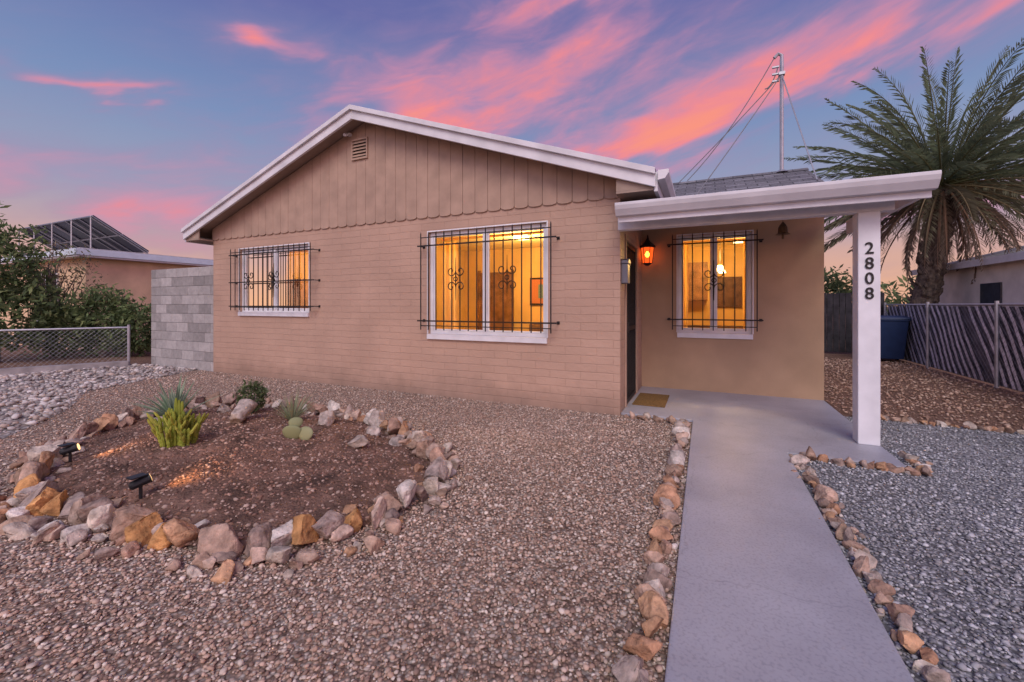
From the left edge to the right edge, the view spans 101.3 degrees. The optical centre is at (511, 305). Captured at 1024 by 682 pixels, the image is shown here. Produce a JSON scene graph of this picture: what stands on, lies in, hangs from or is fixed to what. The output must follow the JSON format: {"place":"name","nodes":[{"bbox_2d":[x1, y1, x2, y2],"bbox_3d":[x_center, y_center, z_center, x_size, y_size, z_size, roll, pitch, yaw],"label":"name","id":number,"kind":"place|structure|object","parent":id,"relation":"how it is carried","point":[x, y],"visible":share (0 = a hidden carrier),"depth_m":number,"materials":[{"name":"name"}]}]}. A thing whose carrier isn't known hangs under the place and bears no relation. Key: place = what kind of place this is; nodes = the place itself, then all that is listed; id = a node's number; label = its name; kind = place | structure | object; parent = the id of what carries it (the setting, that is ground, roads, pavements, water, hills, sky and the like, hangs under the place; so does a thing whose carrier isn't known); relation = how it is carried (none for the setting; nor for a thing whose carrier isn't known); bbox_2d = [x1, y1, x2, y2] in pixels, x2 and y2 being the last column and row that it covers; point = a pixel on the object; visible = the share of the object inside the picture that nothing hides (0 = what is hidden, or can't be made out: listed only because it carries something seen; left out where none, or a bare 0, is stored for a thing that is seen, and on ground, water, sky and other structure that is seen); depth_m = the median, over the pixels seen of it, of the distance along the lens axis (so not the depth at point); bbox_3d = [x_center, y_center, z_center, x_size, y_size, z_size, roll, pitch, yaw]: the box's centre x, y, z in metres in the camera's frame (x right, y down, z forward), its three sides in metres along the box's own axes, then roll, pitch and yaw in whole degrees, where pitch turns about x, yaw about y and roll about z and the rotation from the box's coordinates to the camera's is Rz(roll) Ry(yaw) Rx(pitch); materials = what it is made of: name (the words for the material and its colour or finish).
{"place":"outdoors","nodes":[
{"label":"outdoors","id":0,"kind":"place"},
{"bbox_2d":[0,258,200,349],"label":"walls","id":1,"kind":"structure","parent":0,"point":[134,277],"depth_m":13.17,"materials":[{"name":"beige paint"}]},
{"bbox_2d":[78,247,211,259],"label":"roof","id":2,"kind":"structure","parent":1,"relation":"on","point":[142,253],"depth_m":13.45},
{"bbox_2d":[18,215,148,253],"bbox_3d":[-16.686,-2.359,16.252,6.116,1.417,1.662,0,0,25],"label":"solar panel array","id":3,"kind":"object","parent":2,"relation":"on","point":[93,231],"visible":0.69,"depth_m":15.72,"materials":[{"name":"black glass"}]},
{"bbox_2d":[1,248,212,264],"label":"fascia","id":4,"kind":"structure","parent":2,"relation":"attached to","point":[104,253],"depth_m":13.12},
{"bbox_2d":[1,255,212,266],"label":"soffit","id":5,"kind":"structure","parent":2,"relation":"attached to","point":[126,259],"depth_m":13.17,"materials":[{"name":"white paint"}]},
{"bbox_3d":[-14.901,-0.230,13.430,1.700,1.560,0.049,0,0,25],"label":"window","id":6,"kind":"object","parent":1,"relation":"attached to","visible":0},
{"bbox_2d":[28,270,53,320],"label":"window bars","id":7,"kind":"object","parent":6,"relation":"attached to","point":[42,290],"depth_m":13.24,"materials":[{"name":"black metal"}]},
{"bbox_2d":[246,249,290,309],"bbox_3d":[-4.391,-0.475,7.826,1.800,1.110,0.001,0,0,25],"label":"curtain","id":8,"kind":"object","parent":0,"point":[268,268],"visible":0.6,"depth_m":7.94,"materials":[{"name":"beige fabric"}]},
{"bbox_2d":[0,370,691,681],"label":"front yard gravel","id":9,"kind":"structure","parent":0,"point":[291,660],"depth_m":2.03,"materials":[{"name":"gravel"}]},
{"bbox_2d":[0,363,195,438],"bbox_3d":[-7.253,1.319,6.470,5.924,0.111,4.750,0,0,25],"label":"side yard stones","id":10,"kind":"object","parent":9,"relation":"on","point":[55,403],"visible":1,"depth_m":6.90,"materials":[{"name":"grey gravel"}]},
{"bbox_2d":[611,411,690,681],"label":"walkway rock edging","id":11,"kind":"object","parent":9,"relation":"on","point":[650,594],"visible":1,"depth_m":2.08,"materials":[{"name":"beige stone"}]},
{"bbox_2d":[186,188,656,243],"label":"eave soffit","id":12,"kind":"structure","parent":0,"point":[637,195],"depth_m":4.98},
{"bbox_2d":[0,315,1023,431],"bbox_3d":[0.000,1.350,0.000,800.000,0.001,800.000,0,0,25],"label":"ground","id":13,"kind":"structure","parent":0,"point":[134,358],"depth_m":6.80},
{"bbox_2d":[0,201,83,361],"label":"citrus tree","id":14,"kind":"object","parent":13,"relation":"on","point":[11,297],"visible":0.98,"depth_m":9.98,"materials":[{"name":"green plant"}]},
{"bbox_2d":[2,240,104,354],"bbox_3d":[-12.582,-0.215,11.414,2.985,3.166,1.749,0,0,13],"label":"sparse tree","id":15,"kind":"object","parent":13,"relation":"on","point":[55,270],"visible":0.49,"depth_m":11.33,"materials":[{"name":"green plant"}]},
{"bbox_2d":[0,361,128,374],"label":"concrete curb","id":16,"kind":"structure","parent":13,"relation":"on","point":[20,370],"depth_m":8.56,"materials":[{"name":"grey concrete"}]},
{"bbox_2d":[0,325,129,368],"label":"chain link fence","id":17,"kind":"object","parent":16,"relation":"on","point":[127,334],"visible":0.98,"depth_m":8.71,"materials":[{"name":"grey metal"}]},
{"bbox_2d":[16,280,151,358],"bbox_3d":[-10.749,0.372,10.913,3.348,2.131,1.850,0,0,-9],"label":"garden shrub","id":18,"kind":"object","parent":13,"relation":"on","point":[128,312],"visible":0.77,"depth_m":10.65,"materials":[{"name":"green plant"}]},
{"bbox_2d":[151,266,212,370],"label":"concrete block wall","id":19,"kind":"structure","parent":13,"relation":"on","point":[182,317],"depth_m":8.96,"materials":[{"name":"grey concrete"}]},
{"bbox_2d":[41,406,430,553],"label":"planter soil","id":20,"kind":"structure","parent":13,"relation":"on","point":[288,502],"depth_m":3.13,"materials":[{"name":"brown soil"}]},
{"bbox_2d":[57,442,79,462],"bbox_3d":[-3.635,1.244,3.455,0.103,0.208,0.123,0,0,25],"label":"garden spotlight","id":21,"kind":"object","parent":20,"relation":"on","point":[71,448],"visible":0.95,"depth_m":3.45,"materials":[{"name":"black plastic"}]},
{"bbox_2d":[125,473,151,498],"bbox_3d":[-2.461,1.228,2.780,0.082,0.208,0.123,0,0,25],"label":"garden spotlight","id":22,"kind":"object","parent":20,"relation":"on","point":[142,480],"visible":0.94,"depth_m":2.77,"materials":[{"name":"black plastic"}]},
{"bbox_2d":[129,373,222,418],"bbox_3d":[-3.711,1.009,4.610,0.920,0.492,0.697,0,0,9],"label":"agave plant","id":23,"kind":"object","parent":20,"relation":"on","point":[166,403],"visible":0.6,"depth_m":4.63,"materials":[{"name":"green plant"}]},
{"bbox_2d":[146,398,208,447],"bbox_3d":[-2.887,1.009,3.654,0.388,0.418,0.386,0,0,25],"label":"yellow green succulent","id":24,"kind":"object","parent":20,"relation":"on","point":[179,427],"visible":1,"depth_m":3.58,"materials":[{"name":"green plant"}]},
{"bbox_2d":[233,379,270,414],"bbox_3d":[-2.998,1.043,4.844,0.390,0.417,0.395,0,0,25],"label":"bush","id":25,"kind":"object","parent":20,"relation":"on","point":[260,396],"visible":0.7,"depth_m":4.80,"materials":[{"name":"green plant"}]},
{"bbox_2d":[154,398,402,447],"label":"planter boulders","id":26,"kind":"object","parent":20,"relation":"on","point":[243,410],"visible":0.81,"depth_m":4.22,"materials":[{"name":"beige stone"}]},
{"bbox_2d":[267,389,323,419],"bbox_3d":[-2.304,1.045,4.428,0.655,0.343,0.618,0,0,25],"label":"yucca plant","id":27,"kind":"object","parent":20,"relation":"on","point":[291,412],"visible":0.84,"depth_m":4.43,"materials":[{"name":"green plant"}]},
{"bbox_2d":[282,417,312,440],"bbox_3d":[-1.931,1.117,3.827,0.298,0.206,0.163,0,0,0],"label":"prickly pear cactus","id":28,"kind":"object","parent":20,"relation":"on","point":[293,429],"visible":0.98,"depth_m":3.76,"materials":[{"name":"green plant"}]},
{"bbox_2d":[0,391,472,584],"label":"planter rock border","id":29,"kind":"object","parent":13,"relation":"on","point":[135,527],"visible":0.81,"depth_m":2.51,"materials":[{"name":"beige stone"}]},
{"bbox_2d":[289,252,307,278],"bbox_3d":[-3.559,0.015,9.133,3.500,2.570,2.780,0,0,25],"label":"bed room","id":30,"kind":"object","parent":13,"relation":"on","point":[296,265],"depth_m":10.00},
{"bbox_2d":[213,197,622,415],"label":"front wall","id":31,"kind":"structure","parent":13,"relation":"on","point":[359,327],"depth_m":6.38,"materials":[{"name":"brick"}]},
{"bbox_2d":[238,312,308,316],"bbox_3d":[-4.420,0.167,7.765,1.920,0.076,0.085,0,0,25],"label":"bedroom window sill","id":32,"kind":"structure","parent":31,"relation":"attached to","point":[295,314],"depth_m":7.66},
{"bbox_2d":[239,242,309,311],"bbox_3d":[-4.426,-0.486,7.752,1.940,1.228,0.011,0,0,25],"label":"bedroom window casing","id":33,"kind":"object","parent":31,"relation":"attached to","point":[308,243],"visible":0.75,"depth_m":7.35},
{"bbox_2d":[229,242,319,310],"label":"bedroom window bars","id":34,"kind":"object","parent":31,"relation":"attached to","point":[263,281],"visible":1,"depth_m":7.55,"materials":[{"name":"black metal"}]},
{"bbox_2d":[242,244,307,311],"bbox_3d":[-4.391,-0.475,7.827,1.898,1.208,0.078,0,0,25],"label":"bedroom window frame","id":35,"kind":"object","parent":31,"relation":"in","point":[275,290],"visible":0.62,"depth_m":7.80,"materials":[{"name":"white metal"}]},
{"bbox_2d":[212,122,617,239],"bbox_3d":[-2.370,-2.135,6.800,8.105,1.659,0.019,0,0,25],"label":"gable siding","id":36,"kind":"object","parent":31,"relation":"on","point":[398,175],"visible":0.91,"depth_m":6.49,"materials":[{"name":"beige wood"}]},
{"bbox_2d":[351,136,367,160],"bbox_3d":[-2.477,-2.540,6.820,0.340,0.340,0.032,0,0,25],"label":"gable vent","id":37,"kind":"object","parent":36,"relation":"attached to","point":[353,141],"visible":1,"depth_m":6.82,"materials":[{"name":"beige metal"}]},
{"bbox_2d":[427,334,546,343],"bbox_3d":[-0.395,0.467,5.914,1.900,0.076,0.085,0,0,25],"label":"living room window sill","id":38,"kind":"structure","parent":31,"relation":"attached to","point":[539,340],"depth_m":5.83,"materials":[{"name":"white paint"}]},
{"bbox_2d":[427,220,547,337],"bbox_3d":[-0.401,-0.341,5.901,1.920,1.538,0.011,0,0,25],"label":"living room window casing","id":39,"kind":"object","parent":31,"relation":"attached to","point":[484,227],"visible":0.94,"depth_m":5.83,"materials":[{"name":"white wood"}]},
{"bbox_2d":[430,223,546,337],"bbox_3d":[-0.366,-0.330,5.976,1.878,1.518,0.078,0,0,25],"label":"living room window frame","id":40,"kind":"object","parent":31,"relation":"in","point":[488,332],"visible":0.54,"depth_m":5.95,"materials":[{"name":"white metal"}]},
{"bbox_2d":[417,222,559,333],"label":"living room window bars","id":41,"kind":"object","parent":31,"relation":"attached to","point":[506,276],"visible":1,"depth_m":5.71,"materials":[{"name":"black metal"}]},
{"bbox_2d":[621,259,630,283],"bbox_3d":[1.419,-0.424,5.225,0.089,0.309,0.180,0,0,25],"label":"wall mailbox","id":42,"kind":"object","parent":31,"relation":"attached to","point":[625,271],"depth_m":5.16,"materials":[{"name":"paint"}]},
{"bbox_3d":[-2.321,-2.181,6.907,8.110,1.579,0.190,0,0,25],"label":"gable","id":43,"kind":"object","parent":31,"relation":"on","visible":0},
{"bbox_2d":[354,140,365,157],"bbox_3d":[-2.471,-2.540,6.832,0.280,0.270,0.004,0,0,25],"label":"vent back","id":44,"kind":"object","parent":43,"relation":"attached to","point":[360,149],"visible":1,"depth_m":6.83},
{"bbox_2d":[437,230,542,330],"bbox_3d":[0.058,0.015,7.689,4.080,2.570,3.180,0,0,25],"label":"living room","id":45,"kind":"object","parent":13,"relation":"on","point":[517,276],"visible":0.12,"depth_m":9.38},
{"bbox_2d":[291,231,744,257],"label":"raised blinds","id":46,"kind":"object","parent":45,"relation":"attached to","point":[497,235],"visible":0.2,"depth_m":6.36,"materials":[{"name":"fabric"}]},
{"bbox_2d":[442,241,457,328],"bbox_3d":[-0.958,-0.265,6.496,0.279,1.430,0.101,0,0,25],"label":"living drape","id":47,"kind":"object","parent":46,"relation":"hanging from","point":[447,281],"visible":0.81,"depth_m":6.49,"materials":[{"name":"brown fabric"}]},
{"bbox_2d":[683,245,687,327],"bbox_3d":[2.788,-0.280,6.819,0.140,1.460,0.096,0,0,61],"label":"kitchen drape","id":48,"kind":"object","parent":46,"relation":"hanging from","point":[685,285],"visible":0.51,"depth_m":6.80,"materials":[{"name":"brown fabric"}]},
{"bbox_2d":[743,241,744,328],"bbox_3d":[3.596,-0.280,6.447,0.118,1.460,0.083,0,0,70],"label":"kitchen drape","id":49,"kind":"object","parent":46,"relation":"hanging from","point":[744,284],"visible":0.26,"depth_m":6.47,"materials":[{"name":"brown fabric"}]},
{"bbox_2d":[529,324,542,331],"bbox_3d":[0.975,0.825,8.522,1.850,0.850,0.860,0,0,25],"label":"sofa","id":50,"kind":"object","parent":45,"relation":"on","point":[535,325],"visible":0.01,"depth_m":8.95,"materials":[{"name":"fabric"}]},
{"bbox_2d":[532,277,542,304],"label":"wall pictures","id":51,"kind":"object","parent":45,"relation":"attached to","point":[535,291],"depth_m":9.16,"materials":[{"name":"orange paper"}]},
{"bbox_2d":[511,235,742,272],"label":"ceiling fixtures","id":52,"kind":"object","parent":45,"relation":"attached to","point":[719,267],"visible":0.39,"depth_m":7.62,"materials":[{"name":"white glass"}]},
{"bbox_2d":[623,230,641,409],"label":"entry side wall","id":53,"kind":"structure","parent":13,"relation":"on","point":[636,236],"depth_m":6.52,"materials":[{"name":"beige paint"}]},
{"bbox_2d":[627,242,635,402],"bbox_3d":[1.661,0.235,5.896,0.080,2.165,0.894,0,0,25],"label":"security door","id":54,"kind":"structure","parent":53,"relation":"attached to","point":[631,333],"depth_m":6.06,"materials":[{"name":"black metal"}]},
{"bbox_2d":[625,234,637,406],"bbox_3d":[1.681,0.200,5.886,0.014,2.240,1.040,0,0,25],"label":"door casing","id":55,"kind":"object","parent":53,"relation":"attached to","point":[631,241],"depth_m":5.81,"materials":[{"name":"wood"}]},
{"bbox_2d":[688,238,742,325],"bbox_3d":[3.795,0.015,7.759,2.250,2.570,2.730,0,0,25],"label":"kitchen room","id":56,"kind":"object","parent":13,"relation":"on","point":[728,268],"depth_m":8.95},
{"bbox_2d":[688,276,741,328],"bbox_3d":[3.951,0.350,7.932,1.250,1.900,2.255,0,0,25],"label":"dining set","id":57,"kind":"object","parent":56,"relation":"in","point":[728,292],"visible":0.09,"depth_m":8.85,"materials":[{"name":"brown wood"}]},
{"bbox_2d":[673,170,823,196],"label":"wing roof shingles","id":58,"kind":"object","parent":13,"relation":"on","point":[768,180],"visible":0.05,"depth_m":6.88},
{"bbox_2d":[673,168,808,184],"bbox_3d":[3.084,-2.280,7.938,4.170,0.070,0.240,0,0,25],"label":"ridge cap","id":59,"kind":"object","parent":58,"relation":"on","point":[756,174],"visible":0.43,"depth_m":7.43,"materials":[{"name":"grey"}]},
{"bbox_2d":[678,52,817,194],"bbox_3d":[3.725,-2.926,6.721,1.796,2.822,1.887,0,0,16],"label":"service mast","id":60,"kind":"object","parent":58,"relation":"on","point":[781,74],"visible":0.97,"depth_m":7.16,"materials":[{"name":"grey metal"}]},
{"bbox_2d":[621,386,914,681],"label":"concrete walkway","id":61,"kind":"structure","parent":13,"relation":"on","point":[768,587],"depth_m":2.17,"materials":[{"name":"grey concrete"}]},
{"bbox_2d":[632,393,668,407],"bbox_3d":[1.940,1.312,5.833,0.410,0.014,0.780,0,0,25],"label":"door mat","id":62,"kind":"object","parent":61,"relation":"on","point":[651,399],"depth_m":5.75,"materials":[{"name":"brown fabric"}]},
{"bbox_2d":[853,211,879,445],"bbox_3d":[3.401,0.218,4.033,0.170,2.204,0.170,0,0,25],"label":"porch post","id":63,"kind":"object","parent":61,"relation":"on","point":[866,365],"visible":1,"depth_m":3.96,"materials":[{"name":"white paint"}]},
{"bbox_2d":[618,201,894,231],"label":"porch beam","id":64,"kind":"structure","parent":63,"relation":"on","point":[852,209],"depth_m":4.34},
{"bbox_2d":[615,170,941,233],"bbox_3d":[2.832,-1.025,5.104,2.680,0.210,2.360,0,0,25],"label":"porch gutter and fascia","id":65,"kind":"object","parent":64,"relation":"attached to","point":[903,190],"visible":0.96,"depth_m":3.98,"materials":[{"name":"white metal"}]},
{"bbox_2d":[824,264,852,311],"bbox_3d":[12.704,-0.448,20.997,8.344,3.748,4.648,0,0,25],"label":"backyard tree","id":66,"kind":"object","parent":13,"relation":"on","point":[835,285],"visible":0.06,"depth_m":19.77,"materials":[{"name":"green plant"}]},
{"bbox_2d":[824,292,883,352],"bbox_3d":[8.666,0.480,11.793,2.790,1.640,0.070,0,0,25],"label":"wooden gate fence","id":67,"kind":"object","parent":13,"relation":"on","point":[835,305],"visible":0.22,"depth_m":11.59,"materials":[{"name":"grey wood"}]},
{"bbox_2d":[789,446,950,681],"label":"walkway rock edging","id":68,"kind":"object","parent":13,"relation":"on","point":[864,564],"visible":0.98,"depth_m":2.24,"materials":[{"name":"beige stone"}]},
{"bbox_2d":[824,268,916,314],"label":"distant trees","id":69,"kind":"object","parent":13,"relation":"on","point":[884,286],"visible":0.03,"depth_m":54.18,"materials":[{"name":"green plant"}]},
{"bbox_2d":[880,315,910,360],"bbox_3d":[9.077,0.800,10.163,0.630,1.100,0.788,0,0,25],"label":"trash bin","id":70,"kind":"object","parent":13,"relation":"on","point":[893,333],"visible":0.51,"depth_m":9.86,"materials":[{"name":"blue plastic"}]},
{"bbox_2d":[784,38,1023,303],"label":"date palm","id":71,"kind":"object","parent":13,"relation":"on","point":[963,189],"visible":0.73,"depth_m":12.97,"materials":[{"name":"green plant"}]},
{"bbox_2d":[824,357,1023,428],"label":"dirt stones","id":72,"kind":"object","parent":13,"relation":"on","point":[948,411],"visible":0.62,"depth_m":6.33,"materials":[{"name":"brown gravel"}]},
{"bbox_2d":[884,301,1023,391],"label":"slatted chain link fence","id":73,"kind":"object","parent":13,"relation":"on","point":[984,342],"visible":0.82,"depth_m":7.60,"materials":[{"name":"grey metal"}]},
{"bbox_2d":[911,246,1023,303],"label":"neighbour garage","id":74,"kind":"structure","parent":13,"relation":"on","point":[1000,278],"depth_m":12.43,"materials":[{"name":"paint"}]},
{"bbox_2d":[980,282,1001,302],"bbox_3d":[13.995,-0.250,12.275,0.030,0.800,1.000,0,0,25],"label":"window","id":75,"kind":"structure","parent":74,"relation":"in","point":[989,292],"depth_m":12.26,"materials":[{"name":"black glass"}]},
{"bbox_3d":[1.627,0.005,12.570,10.550,2.790,0.200,0,0,25],"label":"rear wall","id":76,"kind":"object","parent":13,"relation":"on","visible":0},
{"bbox_2d":[185,169,675,244],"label":"eave fascia","id":77,"kind":"structure","parent":76,"relation":"attached to","point":[664,188],"depth_m":4.86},
{"bbox_2d":[200,120,363,238],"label":"roof deck","id":78,"kind":"structure","parent":77,"relation":"on","point":[301,161],"depth_m":7.52,"materials":[{"name":"paint"}]},
{"bbox_2d":[181,104,655,239],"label":"rake fascia","id":79,"kind":"structure","parent":78,"relation":"attached to","point":[610,167],"depth_m":5.85,"materials":[{"name":"paint"}]},
{"bbox_2d":[186,179,653,239],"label":"boxed eave ends","id":80,"kind":"object","parent":77,"relation":"attached to","point":[622,185],"visible":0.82,"depth_m":4.83,"materials":[{"name":"paint"}]},
{"bbox_3d":[2.858,-1.305,5.232,2.580,0.539,2.295,0,0,25],"label":"porch","id":81,"kind":"object","parent":13,"relation":"on","visible":0},
{"bbox_2d":[640,235,655,265],"bbox_3d":[2.160,-0.872,6.658,0.226,0.494,0.298,0,0,50],"label":"lantern cage","id":82,"kind":"object","parent":81,"relation":"attached to","point":[647,243],"visible":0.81,"depth_m":6.59,"materials":[{"name":"black metal"}]},
{"bbox_2d":[641,247,652,262],"bbox_3d":[2.142,-0.786,6.643,0.188,0.238,0.163,0,0,25],"label":"lantern glass","id":83,"kind":"object","parent":82,"relation":"in","point":[645,256],"visible":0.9,"depth_m":6.58,"materials":[{"name":"orange glass"}]},
{"bbox_2d":[678,232,751,333],"bbox_3d":[3.108,-0.330,6.469,1.018,1.518,0.078,0,0,25],"label":"kitchen window frame","id":84,"kind":"object","parent":81,"relation":"attached to","point":[748,292],"visible":0.83,"depth_m":6.43,"materials":[{"name":"white metal"}]},
{"bbox_2d":[667,230,763,331],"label":"kitchen window bars","id":85,"kind":"object","parent":81,"relation":"attached to","point":[714,281],"visible":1,"depth_m":6.27,"materials":[{"name":"black metal"}]},
{"bbox_2d":[776,222,789,238],"bbox_3d":[3.067,-0.980,4.753,0.150,0.460,0.143,0,0,25],"label":"hanging bell","id":86,"kind":"object","parent":81,"relation":"hanging from","point":[782,229],"visible":0.92,"depth_m":4.73,"materials":[{"name":"brown metal"}]},
{"bbox_2d":[865,257,873,268],"bbox_3d":[3.363,-0.396,3.950,0.065,0.112,0.008,0,0,25],"label":"house number","id":87,"kind":"object","parent":81,"relation":"attached to","point":[871,263],"visible":1,"depth_m":3.95,"materials":[{"name":"black metal"}]},
{"bbox_2d":[865,287,873,298],"bbox_3d":[3.363,-0.112,3.950,0.065,0.112,0.008,0,0,25],"label":"house number","id":88,"kind":"object","parent":81,"relation":"attached to","point":[867,293],"visible":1,"depth_m":3.95,"materials":[{"name":"black metal"}]},
{"bbox_2d":[865,272,873,283],"bbox_3d":[3.363,-0.254,3.950,0.066,0.112,0.008,0,0,25],"label":"house number","id":89,"kind":"object","parent":81,"relation":"attached to","point":[872,277],"visible":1,"depth_m":3.95,"materials":[{"name":"black metal"}]},
{"bbox_2d":[865,242,873,253],"bbox_3d":[3.363,-0.538,3.950,0.064,0.110,0.008,0,0,25],"label":"house number","id":90,"kind":"object","parent":81,"relation":"attached to","point":[870,248],"visible":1,"depth_m":3.95,"materials":[{"name":"black metal"}]},
{"bbox_2d":[0,0,1023,303],"label":"sky","id":91,"kind":"structure","parent":0,"point":[139,117],"materials":[{"name":"blue"}]},
{"bbox_2d":[289,262,742,330],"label":"cabinets and bookcase","id":92,"kind":"object","parent":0,"point":[697,281],"visible":0.09,"depth_m":9.48,"materials":[{"name":"brown wood"}]},
{"bbox_2d":[642,217,823,399],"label":"porch wall","id":93,"kind":"structure","parent":0,"point":[781,354],"depth_m":6.14,"materials":[{"name":"beige paint"}]},
{"bbox_2d":[676,230,753,333],"bbox_3d":[3.073,-0.341,6.394,1.060,1.538,0.011,0,0,25],"label":"kitchen window casing","id":94,"kind":"object","parent":93,"relation":"attached to","point":[752,273],"visible":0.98,"depth_m":6.35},
{"bbox_2d":[677,332,752,339],"bbox_3d":[3.079,0.467,6.407,1.040,0.076,0.085,0,0,25],"label":"kitchen window sill","id":95,"kind":"structure","parent":93,"relation":"attached to","point":[714,335],"depth_m":6.36,"materials":[{"name":"white paint"}]},
{"bbox_2d":[790,416,1023,681],"bbox_3d":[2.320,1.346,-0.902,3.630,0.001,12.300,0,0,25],"label":"driveway gravel","id":96,"kind":"structure","parent":0,"point":[955,642],"depth_m":2.41,"materials":[{"name":"grey gravel"}]},
{"bbox_2d":[852,414,1023,433],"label":"driveway rock edging","id":97,"kind":"object","parent":96,"relation":"on","point":[973,426],"visible":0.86,"depth_m":4.61,"materials":[{"name":"beige stone"}]}
]}

